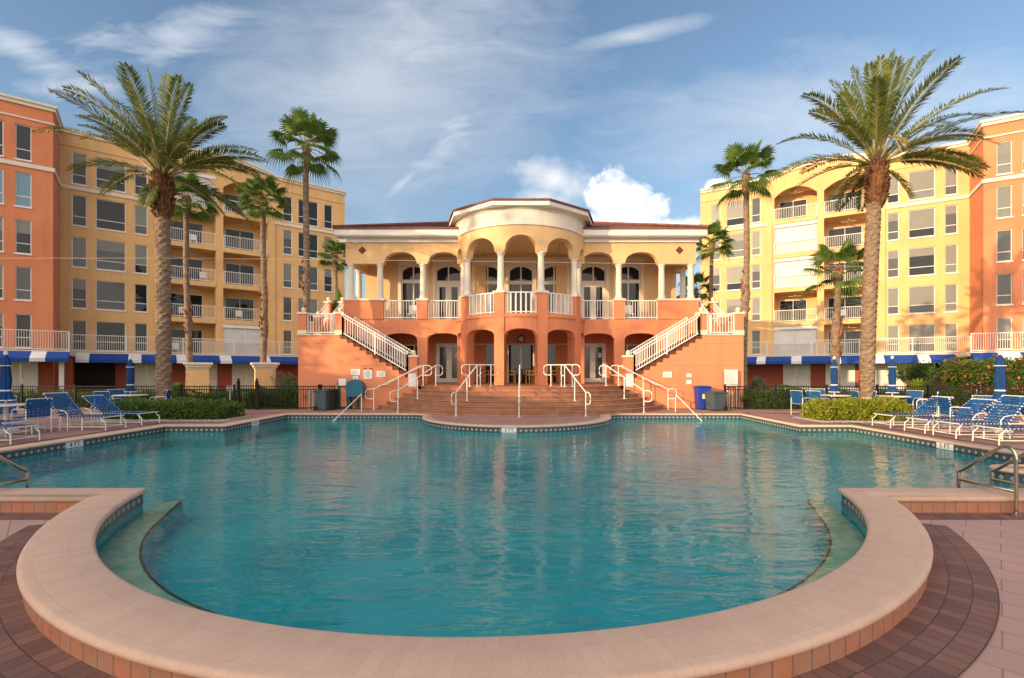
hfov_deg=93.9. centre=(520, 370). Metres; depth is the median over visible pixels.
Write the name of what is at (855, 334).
sliding door
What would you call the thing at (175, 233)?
sliding door
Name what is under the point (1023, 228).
window
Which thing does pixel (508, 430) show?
depth marker
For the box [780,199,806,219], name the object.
sliding door
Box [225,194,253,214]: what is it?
sliding door
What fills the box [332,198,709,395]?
clubhouse
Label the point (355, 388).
towel hood
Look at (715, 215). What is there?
window
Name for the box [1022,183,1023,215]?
window
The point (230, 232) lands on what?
sliding door
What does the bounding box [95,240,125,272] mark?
window
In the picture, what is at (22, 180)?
window
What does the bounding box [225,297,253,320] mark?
sliding door
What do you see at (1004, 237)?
window
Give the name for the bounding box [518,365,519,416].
step handrail
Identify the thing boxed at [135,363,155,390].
door
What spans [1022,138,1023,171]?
window
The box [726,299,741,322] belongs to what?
window
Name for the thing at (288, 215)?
window
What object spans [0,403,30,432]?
patio table
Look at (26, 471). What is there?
pool handrail
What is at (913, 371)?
shrub
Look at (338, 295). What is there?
potted plant
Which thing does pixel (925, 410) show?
sun lounger
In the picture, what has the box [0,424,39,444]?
sun lounger
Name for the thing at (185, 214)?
fan palm
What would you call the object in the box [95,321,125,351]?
window
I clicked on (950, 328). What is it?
window
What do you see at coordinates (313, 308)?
window
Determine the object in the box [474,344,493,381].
french door
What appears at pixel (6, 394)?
closed umbrella
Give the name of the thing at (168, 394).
patio chair
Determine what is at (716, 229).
fan palm
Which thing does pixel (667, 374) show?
wall sign
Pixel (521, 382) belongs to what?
round table
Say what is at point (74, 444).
depth marker
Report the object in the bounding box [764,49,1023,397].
date palm
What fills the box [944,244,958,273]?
window
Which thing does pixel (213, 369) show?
door
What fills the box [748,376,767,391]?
spiky grass
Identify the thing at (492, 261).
overhead cable
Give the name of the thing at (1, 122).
window
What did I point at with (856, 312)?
sliding door
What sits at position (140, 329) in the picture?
window
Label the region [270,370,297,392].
silver shrub
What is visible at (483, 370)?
wooden chair
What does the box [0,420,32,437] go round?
sun lounger
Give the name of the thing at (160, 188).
date palm
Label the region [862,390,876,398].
patio chair
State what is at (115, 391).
patio chair
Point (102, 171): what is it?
window
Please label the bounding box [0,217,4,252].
window
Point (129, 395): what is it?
patio table
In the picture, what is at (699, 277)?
fan palm
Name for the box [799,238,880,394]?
fan palm
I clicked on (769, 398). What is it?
back hedge
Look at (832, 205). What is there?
sliding door
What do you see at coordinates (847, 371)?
window
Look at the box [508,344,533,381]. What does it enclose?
french door
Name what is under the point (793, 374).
window
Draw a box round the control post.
[337,379,350,408]
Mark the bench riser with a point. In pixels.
(160, 532)
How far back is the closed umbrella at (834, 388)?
17.74 m
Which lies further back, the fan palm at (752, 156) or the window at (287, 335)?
the window at (287, 335)
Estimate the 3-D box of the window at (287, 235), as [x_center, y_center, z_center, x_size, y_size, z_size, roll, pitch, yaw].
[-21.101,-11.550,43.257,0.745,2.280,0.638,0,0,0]
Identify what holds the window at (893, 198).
in the apartment building at (951, 267)
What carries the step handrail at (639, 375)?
on the curved steps at (553, 399)
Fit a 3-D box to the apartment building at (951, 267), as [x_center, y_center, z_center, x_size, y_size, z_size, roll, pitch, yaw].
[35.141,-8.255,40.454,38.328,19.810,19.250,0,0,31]
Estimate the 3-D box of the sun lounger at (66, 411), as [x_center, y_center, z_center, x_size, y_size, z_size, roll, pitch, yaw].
[-12.335,1.136,13.433,1.996,1.029,0.726,0,0,2]
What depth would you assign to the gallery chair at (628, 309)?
25.10 m
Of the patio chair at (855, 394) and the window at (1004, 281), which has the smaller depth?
the patio chair at (855, 394)
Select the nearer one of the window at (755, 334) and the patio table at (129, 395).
the patio table at (129, 395)
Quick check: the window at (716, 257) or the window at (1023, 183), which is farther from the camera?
the window at (716, 257)
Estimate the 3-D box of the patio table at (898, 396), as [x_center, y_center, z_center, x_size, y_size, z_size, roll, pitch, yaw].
[13.367,1.280,17.200,1.090,0.740,1.090,0,0,0]
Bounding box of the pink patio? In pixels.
[0,519,1023,677]
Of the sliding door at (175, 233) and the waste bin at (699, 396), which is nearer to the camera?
the waste bin at (699, 396)
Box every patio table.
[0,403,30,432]
[112,394,147,398]
[821,394,851,399]
[876,395,910,397]
[973,403,1023,432]
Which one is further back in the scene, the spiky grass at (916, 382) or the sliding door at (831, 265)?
the sliding door at (831, 265)
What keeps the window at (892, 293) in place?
in the apartment building at (951, 267)
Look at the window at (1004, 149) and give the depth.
32.83 m
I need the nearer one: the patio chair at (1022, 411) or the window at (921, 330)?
the patio chair at (1022, 411)
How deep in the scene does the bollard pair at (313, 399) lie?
20.31 m
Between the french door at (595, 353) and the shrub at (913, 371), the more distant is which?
the french door at (595, 353)
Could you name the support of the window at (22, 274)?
in the apartment building at (77, 279)
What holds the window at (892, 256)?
in the apartment building at (951, 267)
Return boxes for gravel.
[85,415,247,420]
[793,417,930,422]
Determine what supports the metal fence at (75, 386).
on the pool deck
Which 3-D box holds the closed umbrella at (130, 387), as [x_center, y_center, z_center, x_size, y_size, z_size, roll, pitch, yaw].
[-14.709,0.515,18.000,0.367,2.070,0.367,0,0,14]
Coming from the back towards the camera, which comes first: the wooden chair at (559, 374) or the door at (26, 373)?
the door at (26, 373)
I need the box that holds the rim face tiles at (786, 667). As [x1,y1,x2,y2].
[0,502,1023,677]
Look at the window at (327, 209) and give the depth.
45.51 m
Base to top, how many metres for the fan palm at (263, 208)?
11.474 m
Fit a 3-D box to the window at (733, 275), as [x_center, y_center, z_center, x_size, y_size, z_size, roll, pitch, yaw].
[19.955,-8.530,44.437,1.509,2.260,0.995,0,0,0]
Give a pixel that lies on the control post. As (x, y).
(343, 401)
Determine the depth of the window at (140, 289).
36.87 m
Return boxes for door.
[10,362,37,394]
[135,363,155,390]
[170,219,202,243]
[171,256,202,280]
[171,293,202,317]
[171,329,202,353]
[209,364,216,388]
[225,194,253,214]
[225,228,253,250]
[225,263,253,285]
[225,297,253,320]
[232,364,253,388]
[398,257,428,318]
[403,345,416,365]
[433,257,460,318]
[436,343,456,381]
[472,257,497,314]
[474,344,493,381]
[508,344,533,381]
[548,344,567,381]
[581,257,608,318]
[585,343,605,381]
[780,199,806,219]
[780,299,806,321]
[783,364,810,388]
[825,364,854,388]
[828,191,861,212]
[828,225,861,248]
[828,260,861,283]
[828,296,861,319]
[828,330,860,354]
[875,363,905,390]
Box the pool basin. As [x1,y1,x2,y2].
[0,419,1023,636]
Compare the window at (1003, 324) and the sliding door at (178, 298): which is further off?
the sliding door at (178, 298)
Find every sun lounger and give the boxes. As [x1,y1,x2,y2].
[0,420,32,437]
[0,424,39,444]
[38,392,125,430]
[82,395,159,425]
[872,396,953,427]
[904,398,996,433]
[932,395,1023,438]
[972,425,1023,444]
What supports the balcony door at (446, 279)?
in the clubhouse
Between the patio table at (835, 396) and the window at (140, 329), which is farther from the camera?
the window at (140, 329)
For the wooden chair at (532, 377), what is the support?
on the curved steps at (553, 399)
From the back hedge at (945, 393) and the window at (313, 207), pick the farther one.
the window at (313, 207)
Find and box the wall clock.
[518,335,524,342]
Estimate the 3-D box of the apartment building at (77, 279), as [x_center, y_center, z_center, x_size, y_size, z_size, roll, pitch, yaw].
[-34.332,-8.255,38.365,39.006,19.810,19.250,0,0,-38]
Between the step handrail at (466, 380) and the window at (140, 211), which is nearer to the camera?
the step handrail at (466, 380)
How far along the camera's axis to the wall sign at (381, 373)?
20.57 m
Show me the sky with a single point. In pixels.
(616, 110)
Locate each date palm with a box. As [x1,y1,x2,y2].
[31,61,278,399]
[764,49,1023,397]
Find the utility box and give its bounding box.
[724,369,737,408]
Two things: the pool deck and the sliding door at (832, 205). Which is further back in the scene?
the sliding door at (832, 205)
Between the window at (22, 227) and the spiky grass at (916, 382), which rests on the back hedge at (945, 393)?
the spiky grass at (916, 382)
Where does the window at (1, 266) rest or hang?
in the apartment building at (77, 279)
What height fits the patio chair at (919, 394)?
0.920 m
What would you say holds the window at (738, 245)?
in the apartment building at (951, 267)
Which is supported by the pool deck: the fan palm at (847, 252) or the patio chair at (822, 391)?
the patio chair at (822, 391)
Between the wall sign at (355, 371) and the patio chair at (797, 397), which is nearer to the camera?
the patio chair at (797, 397)
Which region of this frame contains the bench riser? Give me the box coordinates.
[142,503,828,566]
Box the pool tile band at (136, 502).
[0,415,1023,543]
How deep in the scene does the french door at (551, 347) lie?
26.06 m
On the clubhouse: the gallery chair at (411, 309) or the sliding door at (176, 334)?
the gallery chair at (411, 309)
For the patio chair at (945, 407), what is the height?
0.920 m
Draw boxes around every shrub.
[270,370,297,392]
[885,360,939,387]
[938,355,1018,393]
[978,354,1023,394]
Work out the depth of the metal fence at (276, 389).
20.04 m
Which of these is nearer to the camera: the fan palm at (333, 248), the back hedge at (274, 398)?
the back hedge at (274, 398)
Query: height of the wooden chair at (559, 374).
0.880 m
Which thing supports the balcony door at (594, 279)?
in the clubhouse
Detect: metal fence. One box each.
[11,384,235,409]
[257,384,319,409]
[724,384,1023,409]
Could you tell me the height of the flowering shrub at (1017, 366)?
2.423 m
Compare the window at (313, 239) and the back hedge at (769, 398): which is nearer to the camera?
the back hedge at (769, 398)
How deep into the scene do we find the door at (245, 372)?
41.63 m
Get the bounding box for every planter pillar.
[183,362,212,394]
[250,362,279,388]
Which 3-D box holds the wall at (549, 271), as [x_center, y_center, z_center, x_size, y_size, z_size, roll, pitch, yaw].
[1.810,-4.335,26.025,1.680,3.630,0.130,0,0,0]
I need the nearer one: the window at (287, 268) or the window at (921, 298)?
the window at (921, 298)
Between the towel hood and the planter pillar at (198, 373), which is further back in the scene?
the planter pillar at (198, 373)
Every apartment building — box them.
[0,92,346,394]
[700,112,1023,393]
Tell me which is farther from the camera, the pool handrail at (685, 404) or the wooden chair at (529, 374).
the wooden chair at (529, 374)
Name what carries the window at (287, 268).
in the apartment building at (77, 279)
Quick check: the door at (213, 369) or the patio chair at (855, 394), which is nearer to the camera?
the patio chair at (855, 394)
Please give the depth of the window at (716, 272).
45.36 m
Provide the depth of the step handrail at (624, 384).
19.39 m
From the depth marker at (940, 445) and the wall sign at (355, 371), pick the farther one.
the wall sign at (355, 371)
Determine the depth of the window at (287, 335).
43.28 m
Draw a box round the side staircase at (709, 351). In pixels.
[616,297,744,408]
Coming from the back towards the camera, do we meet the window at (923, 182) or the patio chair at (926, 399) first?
the window at (923, 182)
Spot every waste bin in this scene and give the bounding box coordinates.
[313,389,329,410]
[328,389,338,408]
[693,386,711,408]
[703,391,727,410]
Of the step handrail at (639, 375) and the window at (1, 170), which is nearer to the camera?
the step handrail at (639, 375)
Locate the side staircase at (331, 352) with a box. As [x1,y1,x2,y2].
[297,297,424,408]
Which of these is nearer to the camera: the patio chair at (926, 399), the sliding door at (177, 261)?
the patio chair at (926, 399)
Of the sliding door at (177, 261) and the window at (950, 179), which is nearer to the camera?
the window at (950, 179)
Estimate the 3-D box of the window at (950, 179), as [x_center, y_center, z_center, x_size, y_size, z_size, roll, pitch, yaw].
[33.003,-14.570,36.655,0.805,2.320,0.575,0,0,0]
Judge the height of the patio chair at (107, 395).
0.920 m
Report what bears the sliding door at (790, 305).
in the apartment building at (951, 267)
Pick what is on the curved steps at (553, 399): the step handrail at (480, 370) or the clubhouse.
the step handrail at (480, 370)
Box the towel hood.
[346,379,365,408]
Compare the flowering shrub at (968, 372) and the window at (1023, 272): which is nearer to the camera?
the flowering shrub at (968, 372)
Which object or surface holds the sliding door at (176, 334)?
in the apartment building at (77, 279)
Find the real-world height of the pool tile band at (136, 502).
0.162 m
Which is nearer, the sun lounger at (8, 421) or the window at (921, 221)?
the sun lounger at (8, 421)
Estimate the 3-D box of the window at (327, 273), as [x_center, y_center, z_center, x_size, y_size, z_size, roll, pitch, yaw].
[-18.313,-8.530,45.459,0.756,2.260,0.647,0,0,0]
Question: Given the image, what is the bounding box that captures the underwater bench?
[98,500,864,609]
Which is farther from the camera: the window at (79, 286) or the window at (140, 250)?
the window at (140, 250)
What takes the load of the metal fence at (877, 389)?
on the pool deck
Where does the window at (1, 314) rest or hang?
in the apartment building at (77, 279)
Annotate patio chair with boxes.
[0,396,18,428]
[11,398,52,434]
[93,391,121,414]
[107,389,125,402]
[149,389,171,399]
[790,390,806,414]
[805,390,828,400]
[810,389,832,399]
[850,390,859,397]
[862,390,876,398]
[905,390,923,411]
[916,391,938,416]
[937,396,974,428]
[971,395,1004,427]
[1006,397,1023,426]
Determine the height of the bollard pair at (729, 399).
0.820 m
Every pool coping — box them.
[0,413,1023,474]
[0,488,1023,677]
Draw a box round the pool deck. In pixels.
[0,409,1023,474]
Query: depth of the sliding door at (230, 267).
42.53 m
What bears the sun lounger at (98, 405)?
on the pool deck
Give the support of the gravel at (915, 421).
on the pool deck
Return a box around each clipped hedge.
[99,396,245,419]
[800,396,914,420]
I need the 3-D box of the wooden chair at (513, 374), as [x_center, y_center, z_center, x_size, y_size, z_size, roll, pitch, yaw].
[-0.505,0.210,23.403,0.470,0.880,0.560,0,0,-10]
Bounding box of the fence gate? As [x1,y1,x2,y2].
[237,378,258,409]
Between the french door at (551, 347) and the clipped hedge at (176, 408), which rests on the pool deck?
the clipped hedge at (176, 408)
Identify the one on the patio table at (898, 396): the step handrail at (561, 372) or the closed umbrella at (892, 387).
the closed umbrella at (892, 387)
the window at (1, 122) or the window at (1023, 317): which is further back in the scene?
the window at (1023, 317)
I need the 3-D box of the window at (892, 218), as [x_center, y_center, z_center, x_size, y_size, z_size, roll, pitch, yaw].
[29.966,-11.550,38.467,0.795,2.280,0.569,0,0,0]
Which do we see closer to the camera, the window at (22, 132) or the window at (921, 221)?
the window at (22, 132)
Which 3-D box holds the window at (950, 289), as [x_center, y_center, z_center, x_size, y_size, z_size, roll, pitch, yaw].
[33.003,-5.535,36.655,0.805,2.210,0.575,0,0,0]
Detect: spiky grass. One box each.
[172,381,187,397]
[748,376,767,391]
[903,378,942,393]
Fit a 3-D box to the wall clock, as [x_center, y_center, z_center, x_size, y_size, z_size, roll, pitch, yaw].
[0.030,-1.702,25.920,0.400,0.400,0.080,0,0,0]
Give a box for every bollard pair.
[309,390,314,408]
[727,390,732,408]
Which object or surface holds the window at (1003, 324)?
in the apartment building at (951, 267)
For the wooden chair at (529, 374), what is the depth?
23.34 m
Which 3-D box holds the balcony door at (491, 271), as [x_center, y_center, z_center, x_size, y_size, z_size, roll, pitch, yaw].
[-1.810,-4.335,26.025,1.680,3.630,0.130,0,0,0]
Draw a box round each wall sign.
[351,369,359,374]
[364,370,371,378]
[377,371,385,376]
[663,372,671,377]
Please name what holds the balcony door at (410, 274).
in the clubhouse
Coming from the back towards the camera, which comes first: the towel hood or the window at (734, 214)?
the window at (734, 214)
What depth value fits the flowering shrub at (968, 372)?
21.02 m
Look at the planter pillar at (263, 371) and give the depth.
23.60 m
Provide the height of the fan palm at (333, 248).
9.886 m
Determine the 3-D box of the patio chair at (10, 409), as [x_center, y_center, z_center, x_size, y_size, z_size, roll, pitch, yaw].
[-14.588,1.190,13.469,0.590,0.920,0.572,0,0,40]
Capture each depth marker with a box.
[66,440,82,448]
[502,428,515,432]
[936,442,952,450]
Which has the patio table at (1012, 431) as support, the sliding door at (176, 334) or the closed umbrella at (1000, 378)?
the closed umbrella at (1000, 378)
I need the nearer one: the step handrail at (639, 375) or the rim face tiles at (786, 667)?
the rim face tiles at (786, 667)
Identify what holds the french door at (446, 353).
in the clubhouse
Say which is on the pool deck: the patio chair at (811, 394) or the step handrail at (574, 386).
the patio chair at (811, 394)
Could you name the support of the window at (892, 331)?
in the apartment building at (951, 267)
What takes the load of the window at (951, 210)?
in the apartment building at (951, 267)
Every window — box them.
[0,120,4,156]
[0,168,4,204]
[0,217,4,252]
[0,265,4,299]
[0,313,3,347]
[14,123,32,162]
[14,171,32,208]
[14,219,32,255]
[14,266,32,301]
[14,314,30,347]
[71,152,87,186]
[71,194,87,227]
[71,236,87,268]
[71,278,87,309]
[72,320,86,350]
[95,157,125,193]
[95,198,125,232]
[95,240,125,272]
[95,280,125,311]
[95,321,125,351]
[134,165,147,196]
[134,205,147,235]
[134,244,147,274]
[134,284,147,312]
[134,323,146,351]
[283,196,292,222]
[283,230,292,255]
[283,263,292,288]
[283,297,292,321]
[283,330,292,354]
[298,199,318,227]
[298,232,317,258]
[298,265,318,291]
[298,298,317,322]
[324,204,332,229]
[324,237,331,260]
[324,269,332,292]
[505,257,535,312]
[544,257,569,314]
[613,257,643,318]
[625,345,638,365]
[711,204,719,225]
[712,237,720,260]
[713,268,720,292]
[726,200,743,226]
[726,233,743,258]
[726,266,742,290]
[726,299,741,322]
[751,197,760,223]
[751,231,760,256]
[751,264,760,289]
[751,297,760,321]
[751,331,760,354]
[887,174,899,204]
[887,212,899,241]
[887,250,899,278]
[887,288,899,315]
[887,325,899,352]
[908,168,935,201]
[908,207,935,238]
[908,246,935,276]
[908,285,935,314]
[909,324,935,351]
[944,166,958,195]
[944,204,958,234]
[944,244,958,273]
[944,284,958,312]
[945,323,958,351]
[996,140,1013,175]
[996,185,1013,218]
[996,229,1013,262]
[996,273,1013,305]
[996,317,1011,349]
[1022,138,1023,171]
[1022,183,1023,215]
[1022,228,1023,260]
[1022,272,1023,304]
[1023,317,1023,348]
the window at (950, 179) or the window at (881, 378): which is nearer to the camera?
the window at (950, 179)
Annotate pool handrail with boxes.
[0,455,29,487]
[333,394,361,420]
[675,394,701,420]
[956,444,1023,516]
[990,452,1023,486]
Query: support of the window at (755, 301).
in the apartment building at (951, 267)
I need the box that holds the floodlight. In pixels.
[338,239,356,245]
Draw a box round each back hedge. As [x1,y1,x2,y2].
[7,390,242,406]
[242,387,307,408]
[734,384,806,408]
[828,388,1022,406]
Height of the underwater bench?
0.001 m
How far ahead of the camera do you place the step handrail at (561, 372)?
19.55 m
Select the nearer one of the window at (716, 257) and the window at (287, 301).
the window at (287, 301)
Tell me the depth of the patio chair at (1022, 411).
13.40 m
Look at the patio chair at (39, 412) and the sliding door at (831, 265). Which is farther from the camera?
the sliding door at (831, 265)
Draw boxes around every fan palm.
[171,172,220,390]
[233,174,291,361]
[264,105,342,330]
[317,239,347,299]
[676,271,717,303]
[696,219,735,308]
[707,139,783,387]
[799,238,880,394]
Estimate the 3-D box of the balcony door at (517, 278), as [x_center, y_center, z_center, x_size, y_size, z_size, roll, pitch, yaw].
[0.000,-4.335,26.025,1.680,3.630,0.130,0,0,0]
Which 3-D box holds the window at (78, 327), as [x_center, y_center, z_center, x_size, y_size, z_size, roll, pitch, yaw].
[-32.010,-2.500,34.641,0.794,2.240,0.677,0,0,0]
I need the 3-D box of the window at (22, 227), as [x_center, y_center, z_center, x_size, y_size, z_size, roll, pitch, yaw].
[-31.869,-8.530,30.611,0.741,2.260,0.635,0,0,0]
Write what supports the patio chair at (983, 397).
on the pool deck
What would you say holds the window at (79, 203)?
in the apartment building at (77, 279)
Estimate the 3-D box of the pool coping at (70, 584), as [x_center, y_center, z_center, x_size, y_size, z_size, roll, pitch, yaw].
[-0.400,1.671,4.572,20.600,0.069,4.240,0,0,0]
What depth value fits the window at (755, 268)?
43.62 m
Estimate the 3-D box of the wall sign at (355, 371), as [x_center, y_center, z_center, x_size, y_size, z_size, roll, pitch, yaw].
[-7.117,0.066,20.572,0.412,0.250,0.020,0,0,0]
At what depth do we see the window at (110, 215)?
35.78 m
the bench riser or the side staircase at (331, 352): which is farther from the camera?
the side staircase at (331, 352)
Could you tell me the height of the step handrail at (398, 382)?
1.881 m
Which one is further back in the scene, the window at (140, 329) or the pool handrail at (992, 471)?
the window at (140, 329)
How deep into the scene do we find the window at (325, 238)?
45.47 m
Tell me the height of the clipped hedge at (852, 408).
0.930 m
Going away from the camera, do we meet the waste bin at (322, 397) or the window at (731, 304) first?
the waste bin at (322, 397)
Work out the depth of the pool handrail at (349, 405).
18.22 m
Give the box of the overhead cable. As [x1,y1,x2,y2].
[190,258,806,265]
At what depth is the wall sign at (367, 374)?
20.57 m
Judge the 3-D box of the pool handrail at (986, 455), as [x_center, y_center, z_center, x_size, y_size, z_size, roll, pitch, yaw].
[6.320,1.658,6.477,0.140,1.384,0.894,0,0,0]
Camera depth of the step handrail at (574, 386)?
18.12 m
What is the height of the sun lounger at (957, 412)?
0.888 m
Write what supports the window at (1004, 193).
in the apartment building at (951, 267)
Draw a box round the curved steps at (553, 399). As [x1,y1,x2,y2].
[378,382,663,416]
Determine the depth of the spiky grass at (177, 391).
21.13 m
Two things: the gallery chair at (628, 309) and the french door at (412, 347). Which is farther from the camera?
the french door at (412, 347)
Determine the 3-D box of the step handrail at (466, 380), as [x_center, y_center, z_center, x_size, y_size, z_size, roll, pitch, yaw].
[-2.043,0.710,18.137,0.152,1.881,2.612,0,0,19]
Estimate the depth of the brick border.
3.40 m
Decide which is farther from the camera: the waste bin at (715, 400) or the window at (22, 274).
the window at (22, 274)
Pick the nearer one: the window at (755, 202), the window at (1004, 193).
the window at (1004, 193)
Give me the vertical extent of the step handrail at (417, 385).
1.881 m
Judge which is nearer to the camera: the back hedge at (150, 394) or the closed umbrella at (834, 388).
the closed umbrella at (834, 388)
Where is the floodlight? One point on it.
(343, 241)
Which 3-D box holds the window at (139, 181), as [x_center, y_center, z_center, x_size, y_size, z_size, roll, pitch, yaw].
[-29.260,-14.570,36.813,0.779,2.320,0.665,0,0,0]
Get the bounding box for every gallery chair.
[407,305,415,314]
[625,305,634,318]
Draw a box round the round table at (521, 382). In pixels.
[518,369,524,383]
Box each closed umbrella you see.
[0,351,15,403]
[124,357,136,394]
[828,356,839,394]
[885,356,898,395]
[991,351,1009,401]
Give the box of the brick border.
[0,513,1023,677]
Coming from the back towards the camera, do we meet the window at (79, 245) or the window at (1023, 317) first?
the window at (79, 245)
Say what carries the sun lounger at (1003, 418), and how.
on the pool deck
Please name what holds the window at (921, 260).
in the apartment building at (951, 267)
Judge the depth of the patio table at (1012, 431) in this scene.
12.79 m
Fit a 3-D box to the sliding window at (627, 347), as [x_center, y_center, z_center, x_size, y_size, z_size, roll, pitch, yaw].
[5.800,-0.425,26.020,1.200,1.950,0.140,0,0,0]
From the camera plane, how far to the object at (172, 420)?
15.65 m
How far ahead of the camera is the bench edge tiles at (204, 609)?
5.12 m
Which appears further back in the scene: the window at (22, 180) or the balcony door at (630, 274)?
the window at (22, 180)
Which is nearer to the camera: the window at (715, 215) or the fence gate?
the fence gate
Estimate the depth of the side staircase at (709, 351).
20.60 m
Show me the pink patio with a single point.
(997, 545)
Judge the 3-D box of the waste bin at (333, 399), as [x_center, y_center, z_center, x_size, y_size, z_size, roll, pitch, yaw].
[-7.878,1.198,19.950,0.400,0.845,0.460,0,0,0]
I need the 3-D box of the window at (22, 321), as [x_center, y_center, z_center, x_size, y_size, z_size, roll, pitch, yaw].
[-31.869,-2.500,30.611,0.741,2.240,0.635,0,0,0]
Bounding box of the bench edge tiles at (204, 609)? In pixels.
[139,500,831,614]
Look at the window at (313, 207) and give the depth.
44.55 m
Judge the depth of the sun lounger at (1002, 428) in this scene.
10.86 m
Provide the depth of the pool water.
14.47 m
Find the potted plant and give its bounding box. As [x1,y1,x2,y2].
[332,288,342,311]
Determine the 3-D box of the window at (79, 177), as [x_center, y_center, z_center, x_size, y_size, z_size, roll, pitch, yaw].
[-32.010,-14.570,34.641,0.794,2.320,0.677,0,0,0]
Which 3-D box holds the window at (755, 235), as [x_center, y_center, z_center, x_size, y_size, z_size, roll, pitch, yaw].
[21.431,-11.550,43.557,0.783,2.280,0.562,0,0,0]
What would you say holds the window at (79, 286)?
in the apartment building at (77, 279)
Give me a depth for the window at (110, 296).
35.78 m
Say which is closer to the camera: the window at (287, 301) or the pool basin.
the pool basin
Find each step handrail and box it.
[365,365,431,408]
[389,365,442,412]
[451,365,480,415]
[461,364,497,386]
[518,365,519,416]
[543,364,580,386]
[561,365,590,415]
[599,365,651,412]
[610,365,676,398]
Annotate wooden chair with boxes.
[481,366,491,383]
[507,370,515,383]
[525,366,534,383]
[531,371,534,382]
[551,366,560,383]
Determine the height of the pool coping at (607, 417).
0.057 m

